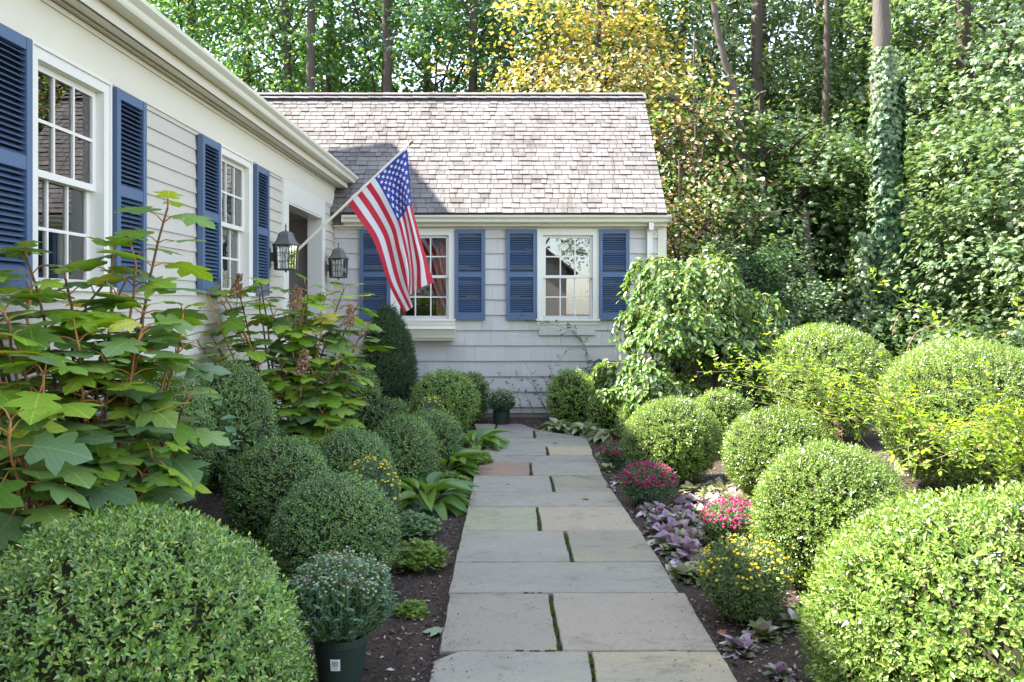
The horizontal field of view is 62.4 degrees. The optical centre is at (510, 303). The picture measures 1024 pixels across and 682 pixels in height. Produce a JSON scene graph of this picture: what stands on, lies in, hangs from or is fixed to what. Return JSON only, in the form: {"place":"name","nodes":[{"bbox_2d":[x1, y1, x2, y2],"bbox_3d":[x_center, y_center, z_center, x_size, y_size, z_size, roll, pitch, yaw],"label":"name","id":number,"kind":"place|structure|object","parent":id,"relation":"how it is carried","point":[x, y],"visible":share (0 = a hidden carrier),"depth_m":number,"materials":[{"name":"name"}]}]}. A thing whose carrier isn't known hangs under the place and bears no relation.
{"place":"outdoors","nodes":[
{"label":"outdoors","id":0,"kind":"place"},
{"bbox_2d":[0,367,1021,681],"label":"ground","id":1,"kind":"structure","parent":0,"point":[378,667],"depth_m":4.05,"materials":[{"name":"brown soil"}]},
{"bbox_2d":[0,190,231,563],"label":"hydrangea","id":2,"kind":"object","parent":1,"relation":"on","point":[80,452],"visible":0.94,"depth_m":3.35,"materials":[{"name":"green plant"}]},
{"bbox_2d":[0,498,317,681],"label":"boxwood ball","id":3,"kind":"object","parent":1,"relation":"on","point":[112,595],"visible":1,"depth_m":2.32,"materials":[{"name":"green plant"}]},
{"bbox_2d":[106,371,217,509],"bbox_3d":[-1.871,0.725,4.549,0.605,0.776,0.608,0,0,0],"label":"boxwood ball","id":4,"kind":"object","parent":1,"relation":"on","point":[195,404],"visible":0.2,"depth_m":4.49,"materials":[{"name":"green plant"}]},
{"bbox_2d":[187,384,262,473],"bbox_3d":[-1.616,0.795,4.682,0.366,0.840,1.737,0,0,-20],"label":"smooth leaved plant","id":5,"kind":"object","parent":1,"relation":"on","point":[230,430],"visible":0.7,"depth_m":4.38,"materials":[{"name":"green plant"}]},
{"bbox_2d":[193,355,283,492],"bbox_3d":[-1.767,0.741,5.309,0.681,0.833,0.653,0,0,0],"label":"boxwood ball","id":6,"kind":"object","parent":1,"relation":"on","point":[250,401],"visible":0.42,"depth_m":5.14,"materials":[{"name":"green plant"}]},
{"bbox_2d":[149,0,391,92],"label":"oak tree","id":7,"kind":"object","parent":1,"relation":"on","point":[190,23],"visible":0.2,"depth_m":19.53,"materials":[{"name":"green plant"}]},
{"bbox_2d":[216,435,331,556],"bbox_3d":[-1.246,1.035,4.611,0.624,0.648,0.624,0,0,0],"label":"boxwood ball","id":8,"kind":"object","parent":1,"relation":"on","point":[267,478],"visible":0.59,"depth_m":4.42,"materials":[{"name":"green plant"}]},
{"bbox_2d":[161,0,391,92],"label":"oak tree","id":9,"kind":"object","parent":1,"relation":"on","point":[234,6],"visible":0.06,"depth_m":23.30,"materials":[{"name":"green plant"}]},
{"bbox_2d":[193,273,395,447],"bbox_3d":[-1.621,0.552,6.211,1.480,1.556,1.139,0,0,0],"label":"hydrangea","id":10,"kind":"object","parent":1,"relation":"on","point":[312,409],"visible":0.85,"depth_m":6.12,"materials":[{"name":"green plant"}]},
{"bbox_2d":[306,0,314,92],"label":"bare trunk","id":11,"kind":"object","parent":1,"relation":"on","point":[310,70],"visible":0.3,"depth_m":18.44,"materials":[{"name":"brown plant"}]},
{"bbox_2d":[146,0,489,92],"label":"oak tree","id":12,"kind":"object","parent":1,"relation":"on","point":[286,47],"visible":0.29,"depth_m":19.52,"materials":[{"name":"green plant"}]},
{"bbox_2d":[263,468,402,587],"bbox_3d":[-0.862,1.101,4.150,0.677,0.580,0.671,0,0,0],"label":"boxwood ball","id":13,"kind":"object","parent":1,"relation":"on","point":[325,515],"visible":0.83,"depth_m":3.97,"materials":[{"name":"green plant"}]},
{"bbox_2d":[157,0,511,299],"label":"oak tree","id":14,"kind":"object","parent":1,"relation":"on","point":[241,56],"visible":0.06,"depth_m":24.61,"materials":[{"name":"green plant"}]},
{"bbox_2d":[0,0,670,516],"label":"house","id":15,"kind":"structure","parent":1,"relation":"on","point":[546,206],"depth_m":10.10,"materials":[{"name":"paint"}]},
{"bbox_2d":[23,37,116,300],"bbox_3d":[-2.219,-0.607,4.190,0.162,1.184,0.804,0,0,0],"label":"window","id":16,"kind":"structure","parent":15,"relation":"in","point":[72,104],"depth_m":4.28,"materials":[{"name":"paint"}]},
{"bbox_2d":[215,142,255,301],"bbox_3d":[-2.219,-0.607,6.675,0.162,1.184,0.834,0,0,0],"label":"window","id":17,"kind":"structure","parent":15,"relation":"in","point":[236,169],"depth_m":6.87,"materials":[{"name":"paint"}]},
{"bbox_2d":[270,223,299,272],"bbox_3d":[-2.047,-0.505,7.620,0.305,0.450,0.225,0,0,0],"label":"wall lantern","id":18,"kind":"object","parent":15,"relation":"attached to","point":[286,238],"depth_m":7.58,"materials":[{"name":"metal"}]},
{"bbox_2d":[325,242,348,279],"bbox_3d":[-2.047,-0.505,9.950,0.305,0.450,0.225,0,0,0],"label":"wall lantern","id":19,"kind":"object","parent":15,"relation":"attached to","point":[338,253],"depth_m":9.91,"materials":[{"name":"metal"}]},
{"bbox_2d":[287,140,433,311],"bbox_3d":[-1.469,-0.748,8.214,1.457,1.676,0.172,0,0,0],"label":"flag","id":20,"kind":"object","parent":15,"relation":"attached to","point":[380,202],"visible":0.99,"depth_m":8.20,"materials":[{"name":"fabric"}]},
{"bbox_2d":[390,229,455,324],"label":"window","id":21,"kind":"structure","parent":15,"relation":"in","point":[437,298],"depth_m":10.61,"materials":[{"name":"paint"}]},
{"bbox_2d":[536,229,599,324],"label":"window","id":22,"kind":"structure","parent":15,"relation":"in","point":[567,259],"depth_m":11.70,"materials":[{"name":"paint"}]},
{"bbox_2d":[286,545,398,681],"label":"potted chrysanthemum","id":23,"kind":"object","parent":1,"relation":"on","point":[342,614],"visible":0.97,"depth_m":3.08,"materials":[{"name":"green plant"}]},
{"bbox_2d":[311,423,398,492],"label":"boxwood ball","id":24,"kind":"object","parent":1,"relation":"on","point":[343,450],"visible":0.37,"depth_m":5.42,"materials":[{"name":"green plant"}]},
{"bbox_2d":[328,359,383,431],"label":"boxwood ball","id":25,"kind":"object","parent":1,"relation":"on","point":[371,395],"visible":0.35,"depth_m":8.75,"materials":[{"name":"green plant"}]},
{"bbox_2d":[166,0,567,92],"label":"oak tree","id":26,"kind":"object","parent":1,"relation":"on","point":[351,32],"visible":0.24,"depth_m":19.44,"materials":[{"name":"green plant"}]},
{"bbox_2d":[346,455,403,518],"bbox_3d":[-0.815,1.168,4.953,0.393,0.560,0.380,0,0,0],"label":"yellow chrysanthemum","id":27,"kind":"object","parent":1,"relation":"on","point":[372,472],"visible":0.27,"depth_m":4.92,"materials":[{"name":"green plant"}]},
{"bbox_2d":[359,301,418,407],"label":"conical evergreen","id":28,"kind":"object","parent":1,"relation":"on","point":[395,371],"visible":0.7,"depth_m":9.55,"materials":[{"name":"green plant"}]},
{"bbox_2d":[366,396,414,432],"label":"boxwood ball","id":29,"kind":"object","parent":1,"relation":"on","point":[387,408],"visible":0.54,"depth_m":8.76,"materials":[{"name":"green plant"}]},
{"bbox_2d":[382,0,404,92],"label":"bare trunk","id":30,"kind":"object","parent":1,"relation":"on","point":[388,71],"visible":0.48,"depth_m":17.97,"materials":[{"name":"brown plant"}]},
{"bbox_2d":[372,409,441,493],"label":"boxwood ball","id":31,"kind":"object","parent":1,"relation":"on","point":[410,440],"visible":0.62,"depth_m":6.05,"materials":[{"name":"green plant"}]},
{"bbox_2d":[393,598,429,619],"bbox_3d":[-0.450,1.381,3.841,0.176,0.077,0.190,0,0,0],"label":"columbine","id":32,"kind":"object","parent":1,"relation":"on","point":[408,608],"visible":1,"depth_m":3.81,"materials":[{"name":"green plant"}]},
{"bbox_2d":[396,509,441,536],"bbox_3d":[-0.609,1.343,5.175,0.387,0.147,0.420,0,0,0],"label":"columbine","id":33,"kind":"object","parent":1,"relation":"on","point":[420,520],"visible":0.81,"depth_m":5.12,"materials":[{"name":"green plant"}]},
{"bbox_2d":[389,537,451,570],"bbox_3d":[-0.476,1.333,4.505,0.336,0.166,0.330,0,0,-40],"label":"columbine","id":34,"kind":"object","parent":1,"relation":"on","point":[415,551],"visible":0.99,"depth_m":4.45,"materials":[{"name":"green plant"}]},
{"bbox_2d":[394,471,478,519],"bbox_3d":[-0.600,1.369,5.827,0.726,0.374,0.794,0,0,-44],"label":"hosta","id":35,"kind":"object","parent":1,"relation":"on","point":[455,499],"visible":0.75,"depth_m":5.73,"materials":[{"name":"green plant"}]},
{"bbox_2d":[410,406,468,466],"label":"boxwood ball","id":36,"kind":"object","parent":1,"relation":"on","point":[449,436],"visible":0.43,"depth_m":7.02,"materials":[{"name":"green plant"}]},
{"bbox_2d":[272,0,611,92],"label":"oak tree","id":37,"kind":"object","parent":1,"relation":"on","point":[441,83],"visible":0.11,"depth_m":21.58,"materials":[{"name":"green plant"}]},
{"bbox_2d":[409,367,481,430],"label":"boxwood ball","id":38,"kind":"object","parent":1,"relation":"on","point":[458,394],"visible":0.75,"depth_m":8.95,"materials":[{"name":"green plant"}]},
{"bbox_2d":[435,448,487,475],"bbox_3d":[-0.536,1.323,6.925,0.812,0.301,0.846,0,0,0],"label":"hosta","id":39,"kind":"object","parent":1,"relation":"on","point":[460,457],"visible":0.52,"depth_m":6.87,"materials":[{"name":"green plant"}]},
{"bbox_2d":[460,370,491,422],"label":"boxwood ball","id":40,"kind":"object","parent":1,"relation":"on","point":[482,386],"visible":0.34,"depth_m":9.85,"materials":[{"name":"green plant"}]},
{"bbox_2d":[278,0,687,92],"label":"oak tree","id":41,"kind":"object","parent":1,"relation":"on","point":[474,14],"visible":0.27,"depth_m":18.56,"materials":[{"name":"green plant"}]},
{"bbox_2d":[459,429,510,450],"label":"hosta","id":42,"kind":"object","parent":1,"relation":"on","point":[497,442],"visible":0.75,"depth_m":8.08,"materials":[{"name":"green plant"}]},
{"bbox_2d":[485,387,516,425],"bbox_3d":[-0.104,1.183,9.725,0.371,0.443,0.374,0,0,0],"label":"potted chrysanthemum","id":43,"kind":"object","parent":1,"relation":"on","point":[502,403],"visible":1,"depth_m":9.64,"materials":[{"name":"green plant"}]},
{"bbox_2d":[350,0,673,128],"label":"oak tree","id":44,"kind":"object","parent":1,"relation":"on","point":[417,69],"visible":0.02,"depth_m":25.69,"materials":[{"name":"green plant"}]},
{"bbox_2d":[544,366,592,422],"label":"boxwood ball","id":45,"kind":"object","parent":1,"relation":"on","point":[565,400],"visible":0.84,"depth_m":9.58,"materials":[{"name":"green plant"}]},
{"bbox_2d":[412,0,747,247],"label":"maple tree","id":46,"kind":"object","parent":1,"relation":"on","point":[527,34],"visible":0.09,"depth_m":20.55,"materials":[{"name":"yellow plant"}]},
{"bbox_2d":[427,0,735,210],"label":"golden tree","id":47,"kind":"object","parent":1,"relation":"on","point":[596,80],"visible":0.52,"depth_m":15.32,"materials":[{"name":"yellow plant"}]},
{"bbox_2d":[585,387,621,428],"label":"boxwood ball","id":48,"kind":"object","parent":1,"relation":"on","point":[602,415],"visible":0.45,"depth_m":9.24,"materials":[{"name":"green plant"}]},
{"bbox_2d":[597,438,628,468],"bbox_3d":[0.907,1.308,7.308,0.305,0.283,0.304,0,0,0],"label":"pink chrysanthemum","id":49,"kind":"object","parent":1,"relation":"on","point":[614,456],"visible":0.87,"depth_m":7.25,"materials":[{"name":"green plant"}]},
{"bbox_2d":[617,459,679,506],"bbox_3d":[0.968,1.267,5.908,0.444,0.371,0.424,0,0,0],"label":"pink chrysanthemum","id":50,"kind":"object","parent":1,"relation":"on","point":[649,481],"visible":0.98,"depth_m":5.81,"materials":[{"name":"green plant"}]},
{"bbox_2d":[601,36,729,269],"bbox_3d":[2.379,-1.555,15.275,3.177,6.460,2.911,0,0,-43],"label":"dogwood","id":51,"kind":"object","parent":1,"relation":"on","point":[666,116],"visible":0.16,"depth_m":14.84,"materials":[{"name":"green plant"}]},
{"bbox_2d":[620,394,723,482],"bbox_3d":[1.286,1.052,6.687,0.852,0.669,0.828,0,0,0],"label":"boxwood ball","id":52,"kind":"object","parent":1,"relation":"on","point":[681,437],"visible":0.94,"depth_m":6.46,"materials":[{"name":"green plant"}]},
{"bbox_2d":[494,0,871,360],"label":"maple tree","id":53,"kind":"object","parent":1,"relation":"on","point":[740,45],"visible":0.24,"depth_m":17.45,"materials":[{"name":"green plant"}]},
{"bbox_2d":[580,242,794,423],"bbox_3d":[1.818,0.376,8.818,2.223,2.100,1.838,0,0,0],"label":"weeping tree","id":54,"kind":"object","parent":1,"relation":"on","point":[679,316],"visible":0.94,"depth_m":8.51,"materials":[{"name":"green plant"}]},
{"bbox_2d":[661,159,740,378],"bbox_3d":[2.659,-0.312,12.888,1.719,3.815,1.876,0,0,21],"label":"dogwood","id":55,"kind":"object","parent":1,"relation":"on","point":[690,246],"visible":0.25,"depth_m":12.83,"materials":[{"name":"green plant"}]},
{"bbox_2d":[638,32,781,382],"bbox_3d":[2.988,-1.401,13.774,3.026,6.152,2.772,0,0,0],"label":"dogwood","id":56,"kind":"object","parent":1,"relation":"on","point":[744,175],"visible":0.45,"depth_m":13.57,"materials":[{"name":"green plant"}]},
{"bbox_2d":[695,387,751,452],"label":"boxwood ball","id":57,"kind":"object","parent":1,"relation":"on","point":[723,405],"visible":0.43,"depth_m":7.62,"materials":[{"name":"green plant"}]},
{"bbox_2d":[698,494,761,546],"bbox_3d":[1.322,1.286,4.949,0.428,0.320,0.440,0,0,0],"label":"pink chrysanthemum","id":58,"kind":"object","parent":1,"relation":"on","point":[720,520],"visible":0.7,"depth_m":4.86,"materials":[{"name":"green plant"}]},
{"bbox_2d":[719,633,760,658],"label":"bugleweed","id":59,"kind":"object","parent":1,"relation":"on","point":[742,645],"visible":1,"depth_m":3.40,"materials":[{"name":"purple plant"}]},
{"bbox_2d":[660,163,822,373],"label":"maple sapling","id":60,"kind":"object","parent":1,"relation":"on","point":[733,235],"visible":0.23,"depth_m":12.97,"materials":[{"name":"green plant"}]},
{"bbox_2d":[694,530,796,623],"bbox_3d":[1.051,1.231,3.777,0.456,0.417,0.466,0,0,0],"label":"yellow chrysanthemum","id":61,"kind":"object","parent":1,"relation":"on","point":[753,602],"visible":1,"depth_m":3.68,"materials":[{"name":"green plant"}]},
{"bbox_2d":[710,0,782,249],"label":"leaning trunk","id":62,"kind":"object","parent":1,"relation":"on","point":[726,66],"visible":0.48,"depth_m":15.71,"materials":[{"name":"brown plant"}]},
{"bbox_2d":[686,235,816,401],"bbox_3d":[3.133,0.379,11.384,1.757,2.554,1.786,0,0,-38],"label":"evergreen shrub","id":63,"kind":"object","parent":1,"relation":"on","point":[762,273],"visible":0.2,"depth_m":11.18,"materials":[{"name":"green plant"}]},
{"bbox_2d":[649,68,858,373],"bbox_3d":[3.779,-1.333,16.299,5.336,6.041,4.993,0,0,10],"label":"maple sapling","id":64,"kind":"object","parent":1,"relation":"on","point":[826,201],"visible":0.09,"depth_m":15.28,"materials":[{"name":"green plant"}]},
{"bbox_2d":[581,0,932,161],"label":"maple tree","id":65,"kind":"object","parent":1,"relation":"on","point":[774,19],"visible":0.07,"depth_m":21.86,"materials":[{"name":"green plant"}]},
{"bbox_2d":[751,0,766,234],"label":"bare trunk","id":66,"kind":"object","parent":1,"relation":"on","point":[756,47],"visible":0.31,"depth_m":16.99,"materials":[{"name":"brown plant"}]},
{"bbox_2d":[566,0,955,246],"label":"maple tree","id":67,"kind":"object","parent":1,"relation":"on","point":[724,21],"visible":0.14,"depth_m":18.28,"materials":[{"name":"green plant"}]},
{"bbox_2d":[654,80,869,318],"bbox_3d":[4.675,-1.212,15.440,4.766,5.767,5.094,0,0,-17],"label":"maple sapling","id":68,"kind":"object","parent":1,"relation":"on","point":[782,174],"visible":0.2,"depth_m":14.56,"materials":[{"name":"green plant"}]},
{"bbox_2d":[742,617,782,644],"bbox_3d":[1.065,1.397,3.568,0.174,0.127,0.176,0,0,-35],"label":"bugleweed","id":69,"kind":"object","parent":1,"relation":"on","point":[762,628],"visible":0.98,"depth_m":3.55,"materials":[{"name":"green plant"}]},
{"bbox_2d":[661,44,869,267],"bbox_3d":[5.528,-1.844,18.685,6.307,7.140,5.901,0,0,-36],"label":"maple sapling","id":70,"kind":"object","parent":1,"relation":"on","point":[789,112],"visible":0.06,"depth_m":17.25,"materials":[{"name":"green plant"}]},
{"bbox_2d":[718,403,845,495],"bbox_3d":[1.923,1.046,5.995,0.874,0.700,0.872,0,0,0],"label":"boxwood ball","id":71,"kind":"object","parent":1,"relation":"on","point":[754,441],"visible":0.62,"depth_m":5.81,"materials":[{"name":"green plant"}]},
{"bbox_2d":[747,238,852,329],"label":"pale sapling","id":72,"kind":"object","parent":1,"relation":"on","point":[813,292],"visible":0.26,"depth_m":12.29,"materials":[{"name":"green plant"}]},
{"bbox_2d":[691,317,934,460],"bbox_3d":[2.143,0.567,6.030,1.948,0.960,1.207,0,0,0],"label":"rambling rose","id":73,"kind":"object","parent":1,"relation":"on","point":[799,368],"visible":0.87,"depth_m":5.66,"materials":[{"name":"green plant"}]},
{"bbox_2d":[679,90,949,326],"bbox_3d":[5.195,-1.080,14.907,4.539,5.492,4.851,0,0,0],"label":"maple sapling","id":74,"kind":"object","parent":1,"relation":"on","point":[801,190],"visible":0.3,"depth_m":14.20,"materials":[{"name":"green plant"}]},
{"bbox_2d":[821,0,829,301],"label":"bare trunk","id":75,"kind":"object","parent":1,"relation":"on","point":[826,82],"visible":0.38,"depth_m":15.84,"materials":[{"name":"brown plant"}]},
{"bbox_2d":[756,320,895,438],"bbox_3d":[3.068,0.728,8.203,1.335,1.127,1.339,0,0,0],"label":"boxwood ball","id":76,"kind":"object","parent":1,"relation":"on","point":[807,345],"visible":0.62,"depth_m":7.83,"materials":[{"name":"green plant"}]},
{"bbox_2d":[745,433,915,587],"bbox_3d":[1.578,1.023,4.197,0.793,0.753,0.809,0,0,0],"label":"boxwood ball","id":77,"kind":"object","parent":1,"relation":"on","point":[809,499],"visible":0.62,"depth_m":4.01,"materials":[{"name":"green plant"}]},
{"bbox_2d":[713,97,953,318],"bbox_3d":[5.911,-1.086,16.108,4.539,5.492,4.851,0,0,8],"label":"maple sapling","id":78,"kind":"object","parent":1,"relation":"on","point":[833,160],"visible":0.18,"depth_m":15.14,"materials":[{"name":"green plant"}]},
{"bbox_2d":[722,48,950,284],"bbox_3d":[7.124,-1.843,18.972,6.307,7.140,5.901,0,0,-19],"label":"maple sapling","id":79,"kind":"object","parent":1,"relation":"on","point":[863,120],"visible":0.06,"depth_m":17.41,"materials":[{"name":"green plant"}]},
{"bbox_2d":[727,0,948,209],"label":"pale maple tree","id":80,"kind":"object","parent":1,"relation":"on","point":[811,13],"visible":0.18,"depth_m":18.41,"materials":[{"name":"green plant"}]},
{"bbox_2d":[671,0,1019,210],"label":"maple tree","id":81,"kind":"object","parent":1,"relation":"on","point":[818,5],"visible":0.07,"depth_m":19.55,"materials":[{"name":"green plant"}]},
{"bbox_2d":[844,232,881,340],"bbox_3d":[5.419,0.259,12.921,0.748,2.699,0.798,0,0,0],"label":"ivy clad stump","id":82,"kind":"object","parent":1,"relation":"on","point":[859,259],"visible":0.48,"depth_m":12.76,"materials":[{"name":"green plant"}]},
{"bbox_2d":[738,21,997,230],"bbox_3d":[8.413,-2.349,20.175,6.809,8.238,7.277,0,0,14],"label":"maple sapling","id":83,"kind":"object","parent":1,"relation":"on","point":[861,76],"visible":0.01,"depth_m":18.54,"materials":[{"name":"green plant"}]},
{"bbox_2d":[777,265,999,362],"bbox_3d":[5.373,0.460,13.175,4.062,2.068,3.076,0,0,35],"label":"brush shrub","id":84,"kind":"object","parent":1,"relation":"on","point":[876,326],"visible":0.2,"depth_m":12.34,"materials":[{"name":"green plant"}]},
{"bbox_2d":[863,0,915,356],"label":"ivy clad tree","id":85,"kind":"object","parent":1,"relation":"on","point":[887,119],"visible":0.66,"depth_m":12.70,"materials":[{"name":"green plant"}]},
{"bbox_2d":[774,0,1023,194],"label":"pale maple tree","id":86,"kind":"object","parent":1,"relation":"on","point":[939,30],"visible":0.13,"depth_m":17.85,"materials":[{"name":"green plant"}]},
{"bbox_2d":[778,0,1023,285],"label":"pale maple tree","id":87,"kind":"object","parent":1,"relation":"on","point":[928,63],"visible":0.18,"depth_m":16.60,"materials":[{"name":"green plant"}]},
{"bbox_2d":[789,475,1023,681],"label":"boxwood ball","id":88,"kind":"object","parent":1,"relation":"on","point":[912,590],"visible":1,"depth_m":2.55,"materials":[{"name":"green plant"}]},
{"bbox_2d":[793,80,1023,318],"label":"maple sapling","id":89,"kind":"object","parent":1,"relation":"on","point":[919,118],"visible":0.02,"depth_m":15.56,"materials":[{"name":"green plant"}]},
{"bbox_2d":[800,119,1022,321],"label":"pale sapling","id":90,"kind":"object","parent":1,"relation":"on","point":[924,160],"visible":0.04,"depth_m":14.78,"materials":[{"name":"green plant"}]},
{"bbox_2d":[826,60,1023,320],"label":"pale sapling","id":91,"kind":"object","parent":1,"relation":"on","point":[953,92],"visible":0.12,"depth_m":14.18,"materials":[{"name":"green plant"}]},
{"bbox_2d":[843,0,1023,305],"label":"pale maple tree","id":92,"kind":"object","parent":1,"relation":"on","point":[1000,30],"visible":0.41,"depth_m":13.81,"materials":[{"name":"green plant"}]},
{"bbox_2d":[858,96,1023,341],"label":"pale sapling","id":93,"kind":"object","parent":1,"relation":"on","point":[984,130],"visible":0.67,"depth_m":12.15,"materials":[{"name":"green plant"}]},
{"bbox_2d":[859,106,1023,337],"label":"pale sapling","id":94,"kind":"object","parent":1,"relation":"on","point":[948,173],"visible":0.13,"depth_m":13.40,"materials":[{"name":"green plant"}]},
{"bbox_2d":[862,268,1023,490],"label":"rambling rose","id":95,"kind":"object","parent":1,"relation":"on","point":[953,443],"visible":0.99,"depth_m":4.29,"materials":[{"name":"green plant"}]},
{"bbox_2d":[863,291,1022,364],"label":"brush shrub","id":96,"kind":"object","parent":1,"relation":"on","point":[892,350],"visible":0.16,"depth_m":12.21,"materials":[{"name":"green plant"}]},
{"bbox_2d":[871,336,1023,492],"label":"boxwood ball","id":97,"kind":"object","parent":1,"relation":"on","point":[932,362],"visible":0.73,"depth_m":5.61,"materials":[{"name":"green plant"}]},
{"bbox_2d":[883,291,1023,364],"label":"brush shrub","id":98,"kind":"object","parent":1,"relation":"on","point":[979,328],"visible":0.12,"depth_m":11.62,"materials":[{"name":"green plant"}]},
{"bbox_2d":[890,0,1023,249],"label":"pale maple tree","id":99,"kind":"object","parent":1,"relation":"on","point":[980,8],"visible":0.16,"depth_m":14.78,"materials":[{"name":"green plant"}]},
{"bbox_2d":[905,0,1013,283],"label":"bare trunk","id":100,"kind":"object","parent":1,"relation":"on","point":[965,40],"visible":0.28,"depth_m":15.54,"materials":[{"name":"brown plant"}]},
{"bbox_2d":[904,93,1023,324],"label":"maple sapling","id":101,"kind":"object","parent":1,"relation":"on","point":[947,179],"visible":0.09,"depth_m":13.29,"materials":[{"name":"green plant"}]},
{"bbox_2d":[905,86,1023,328],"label":"pale sapling","id":102,"kind":"object","parent":1,"relation":"on","point":[1019,161],"visible":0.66,"depth_m":11.86,"materials":[{"name":"green plant"}]},
{"bbox_2d":[929,276,1023,354],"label":"brush shrub","id":103,"kind":"object","parent":1,"relation":"on","point":[1018,329],"visible":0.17,"depth_m":11.06,"materials":[{"name":"green plant"}]},
{"bbox_2d":[364,424,737,681],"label":"path","id":104,"kind":"structure","parent":0,"point":[505,516],"depth_m":4.09,"materials":[{"name":"grey stone"}]},
{"bbox_2d":[152,0,1020,235],"label":"sky","id":105,"kind":"structure","parent":0,"point":[320,23],"materials":[{"name":"white"}]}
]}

